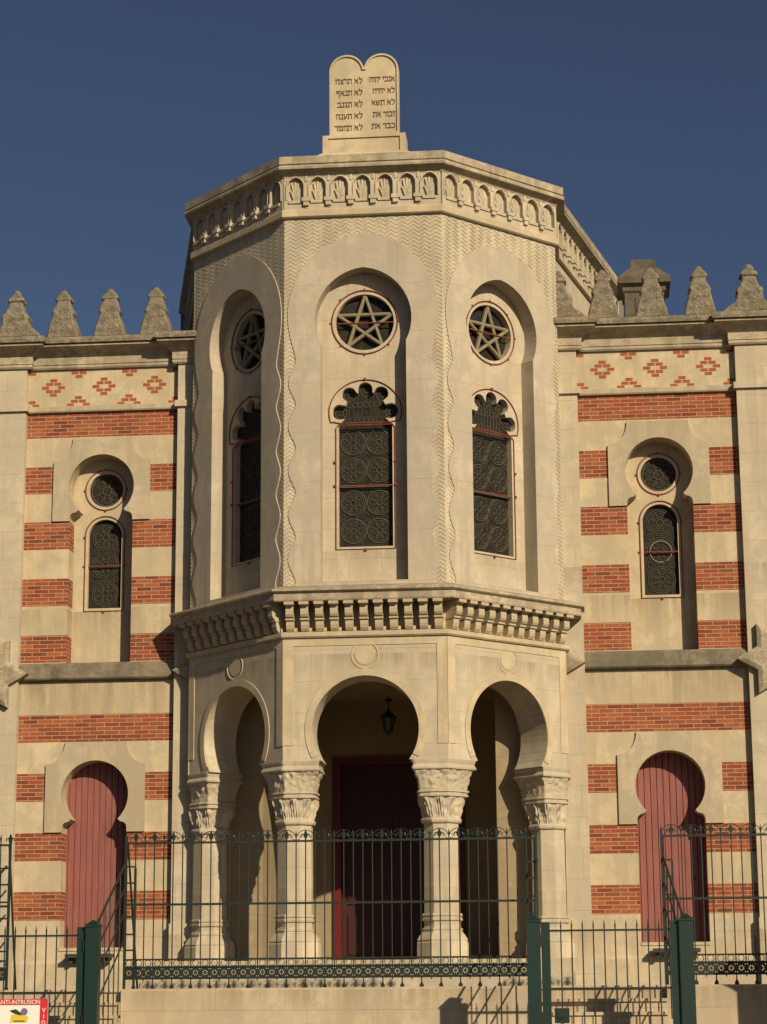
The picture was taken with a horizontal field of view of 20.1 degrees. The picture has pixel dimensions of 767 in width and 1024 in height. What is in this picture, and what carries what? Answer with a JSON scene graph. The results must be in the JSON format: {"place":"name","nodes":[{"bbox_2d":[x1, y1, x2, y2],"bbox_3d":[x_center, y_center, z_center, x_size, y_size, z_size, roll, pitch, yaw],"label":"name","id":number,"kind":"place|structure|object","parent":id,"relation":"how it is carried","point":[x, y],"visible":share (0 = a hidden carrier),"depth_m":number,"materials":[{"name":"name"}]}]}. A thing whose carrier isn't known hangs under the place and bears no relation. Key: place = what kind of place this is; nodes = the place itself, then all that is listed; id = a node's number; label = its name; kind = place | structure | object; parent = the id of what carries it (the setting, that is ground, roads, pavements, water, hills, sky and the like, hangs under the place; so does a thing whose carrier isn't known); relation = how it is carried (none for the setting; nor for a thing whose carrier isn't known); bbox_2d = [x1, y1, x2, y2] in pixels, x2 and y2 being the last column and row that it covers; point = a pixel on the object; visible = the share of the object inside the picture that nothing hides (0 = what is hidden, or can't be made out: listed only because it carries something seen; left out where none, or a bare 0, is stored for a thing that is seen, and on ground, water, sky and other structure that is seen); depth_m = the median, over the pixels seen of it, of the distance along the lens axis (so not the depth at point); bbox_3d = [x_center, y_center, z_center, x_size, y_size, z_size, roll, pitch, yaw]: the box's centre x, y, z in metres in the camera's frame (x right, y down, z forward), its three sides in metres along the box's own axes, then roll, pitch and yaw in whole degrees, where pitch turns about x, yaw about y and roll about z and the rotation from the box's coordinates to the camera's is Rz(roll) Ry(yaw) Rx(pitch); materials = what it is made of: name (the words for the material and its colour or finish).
{"place":"outdoors","nodes":[
{"label":"outdoors","id":0,"kind":"place"},
{"bbox_2d":[0,0,766,337],"label":"sky","id":1,"kind":"structure","parent":0,"point":[649,117],"materials":[{"name":"blue"}]},
{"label":"pavement","id":2,"kind":"structure","parent":0,"visible":0},
{"bbox_2d":[1,989,120,1023],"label":"stone steps","id":3,"kind":"structure","parent":2,"relation":"on","point":[60,1008],"depth_m":31.66,"materials":[{"name":"beige stone"}]},
{"bbox_2d":[97,864,125,1023],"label":"stair railing","id":4,"kind":"object","parent":3,"relation":"on","point":[109,922],"visible":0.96,"depth_m":31.31,"materials":[{"name":"metal"}]},
{"bbox_2d":[83,920,102,1023],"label":"gate post","id":5,"kind":"object","parent":2,"relation":"on","point":[92,972],"visible":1,"depth_m":30.07,"materials":[{"name":"green metal"}]},
{"bbox_2d":[0,925,85,1023],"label":"spiked gate","id":6,"kind":"structure","parent":5,"relation":"attached to","point":[79,991],"depth_m":30.18,"materials":[{"name":"metal"}]},
{"bbox_2d":[0,999,47,1023],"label":"warning sign","id":7,"kind":"object","parent":6,"relation":"attached to","point":[23,1011],"visible":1,"depth_m":30.07,"materials":[{"name":"white plastic"}]},
{"bbox_2d":[120,986,527,1023],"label":"retaining wall","id":8,"kind":"structure","parent":2,"relation":"on","point":[432,1005],"depth_m":31.45,"materials":[{"name":"stone"}]},
{"bbox_2d":[122,826,540,988],"bbox_3d":[-0.731,5.928,32.268,6.193,2.350,0.791,-2,-13,5],"label":"iron fence","id":9,"kind":"object","parent":8,"relation":"on","point":[133,968],"visible":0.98,"depth_m":31.88,"materials":[{"name":"metal"}]},
{"bbox_2d":[525,915,541,1023],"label":"gate post","id":10,"kind":"object","parent":2,"relation":"on","point":[534,971],"visible":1,"depth_m":29.50,"materials":[{"name":"green metal"}]},
{"bbox_2d":[540,919,681,1023],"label":"spiked gate","id":11,"kind":"structure","parent":10,"relation":"attached to","point":[562,1015],"depth_m":29.46,"materials":[{"name":"metal"}]},
{"bbox_2d":[541,985,668,1023],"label":"stone steps","id":12,"kind":"structure","parent":2,"relation":"on","point":[556,997],"depth_m":30.92,"materials":[{"name":"beige stone"}]},
{"bbox_2d":[534,858,538,917],"bbox_3d":[2.167,6.316,30.579,0.034,2.952,1.787,-2,-13,5],"label":"stair railing","id":13,"kind":"object","parent":12,"relation":"on","point":[536,911],"visible":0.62,"depth_m":31.00,"materials":[{"name":"green metal"}]},
{"bbox_2d":[678,914,696,1023],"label":"gate post","id":14,"kind":"object","parent":2,"relation":"on","point":[687,969],"visible":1,"depth_m":29.31,"materials":[{"name":"green metal"}]},
{"bbox_2d":[662,857,682,1018],"bbox_3d":[4.103,6.262,30.403,0.034,2.952,1.798,0,-13,-1],"label":"stair railing","id":15,"kind":"object","parent":14,"relation":"attached to","point":[669,898],"visible":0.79,"depth_m":30.90,"materials":[{"name":"metal"}]},
{"bbox_2d":[666,984,766,1023],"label":"retaining wall","id":16,"kind":"structure","parent":2,"relation":"on","point":[731,1003],"depth_m":30.93,"materials":[{"name":"stone"}]},
{"bbox_2d":[660,823,766,984],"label":"iron fence","id":17,"kind":"object","parent":16,"relation":"on","point":[712,963],"visible":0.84,"depth_m":31.39,"materials":[{"name":"metal"}]},
{"bbox_3d":[-6.099,7.038,30.202,0.208,2.625,0.208,-2,-13,5],"label":"gate post","id":18,"kind":"object","parent":2,"relation":"on","visible":0},
{"bbox_2d":[0,865,7,948],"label":"stair railing","id":19,"kind":"object","parent":18,"relation":"attached to","point":[1,872],"visible":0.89,"depth_m":32.26,"materials":[{"name":"metal"}]},
{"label":"yard","id":20,"kind":"structure","parent":0,"visible":0},
{"bbox_2d":[0,150,766,989],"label":"synagogue","id":21,"kind":"structure","parent":20,"relation":"on","point":[460,460],"depth_m":40.18,"materials":[{"name":"stone"}]},
{"bbox_2d":[64,763,127,947],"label":"plank door","id":22,"kind":"structure","parent":21,"relation":"in","point":[97,794],"depth_m":40.68,"materials":[{"name":"red paint"}]},
{"bbox_2d":[83,516,125,612],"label":"lancet window","id":23,"kind":"structure","parent":21,"relation":"in","point":[104,566],"depth_m":41.95,"materials":[{"name":"grey glass"}]},
{"bbox_2d":[84,468,127,511],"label":"oculus window","id":24,"kind":"structure","parent":21,"relation":"in","point":[106,490],"depth_m":42.27,"materials":[{"name":"grey glass"}]},
{"bbox_2d":[229,396,260,566],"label":"lobed window","id":25,"kind":"structure","parent":21,"relation":"in","point":[250,451],"depth_m":40.46,"materials":[{"name":"black glass"}]},
{"bbox_2d":[230,309,264,373],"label":"round window","id":26,"kind":"structure","parent":21,"relation":"in","point":[251,342],"depth_m":40.99,"materials":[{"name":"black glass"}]},
{"bbox_2d":[319,53,407,154],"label":"stone tablets","id":27,"kind":"object","parent":21,"relation":"on","point":[364,108],"visible":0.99,"depth_m":40.59,"materials":[{"name":"stone"}]},
{"bbox_2d":[330,288,398,354],"bbox_3d":[-0.338,-3.466,39.820,1.274,1.274,0.188,-2,-13,5],"label":"round window","id":28,"kind":"structure","parent":21,"relation":"in","point":[364,323],"depth_m":39.85,"materials":[{"name":"beige stone"}]},
{"bbox_2d":[328,378,401,550],"bbox_3d":[-0.319,-0.848,39.222,1.342,3.230,0.189,-2,-13,5],"label":"lobed window","id":29,"kind":"structure","parent":21,"relation":"in","point":[365,437],"depth_m":39.28,"materials":[{"name":"grey glass"}]},
{"bbox_2d":[380,696,396,734],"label":"hanging lantern","id":30,"kind":"object","parent":21,"relation":"hanging from","point":[388,718],"visible":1,"depth_m":42.24,"materials":[{"name":"black metal"}]},
{"bbox_2d":[333,756,465,959],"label":"porch door","id":31,"kind":"structure","parent":21,"relation":"in","point":[370,793],"depth_m":43.95,"materials":[{"name":"red paint"}]},
{"bbox_2d":[466,300,515,365],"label":"round window","id":32,"kind":"structure","parent":21,"relation":"in","point":[487,333],"depth_m":40.55,"materials":[{"name":"beige stone"}]},
{"bbox_2d":[472,388,518,559],"bbox_3d":[1.970,-0.710,39.913,1.342,3.230,0.189,10,-16,-39],"label":"lobed window","id":33,"kind":"structure","parent":21,"relation":"in","point":[490,489],"depth_m":39.98,"materials":[{"name":"grey glass"}]},
{"bbox_2d":[636,452,680,495],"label":"oculus window","id":34,"kind":"structure","parent":21,"relation":"in","point":[657,474],"depth_m":41.31,"materials":[{"name":"grey glass"}]},
{"bbox_2d":[638,500,683,598],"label":"lancet window","id":35,"kind":"structure","parent":21,"relation":"in","point":[660,537],"depth_m":40.98,"materials":[{"name":"grey glass"}]},
{"bbox_2d":[635,753,708,941],"bbox_3d":[5.270,6.045,39.702,1.400,3.600,0.150,-2,-13,5],"label":"plank door","id":36,"kind":"structure","parent":21,"relation":"in","point":[669,786],"depth_m":39.73,"materials":[{"name":"red paint"}]},
{"bbox_3d":[-7.937,8.015,32.127,4.620,1.790,0.340,-2,-13,5],"label":"retaining wall","id":37,"kind":"object","parent":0,"visible":0},
{"bbox_2d":[0,834,16,989],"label":"iron fence","id":38,"kind":"object","parent":37,"relation":"on","point":[9,884],"visible":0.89,"depth_m":32.43,"materials":[{"name":"metal"}]}
]}

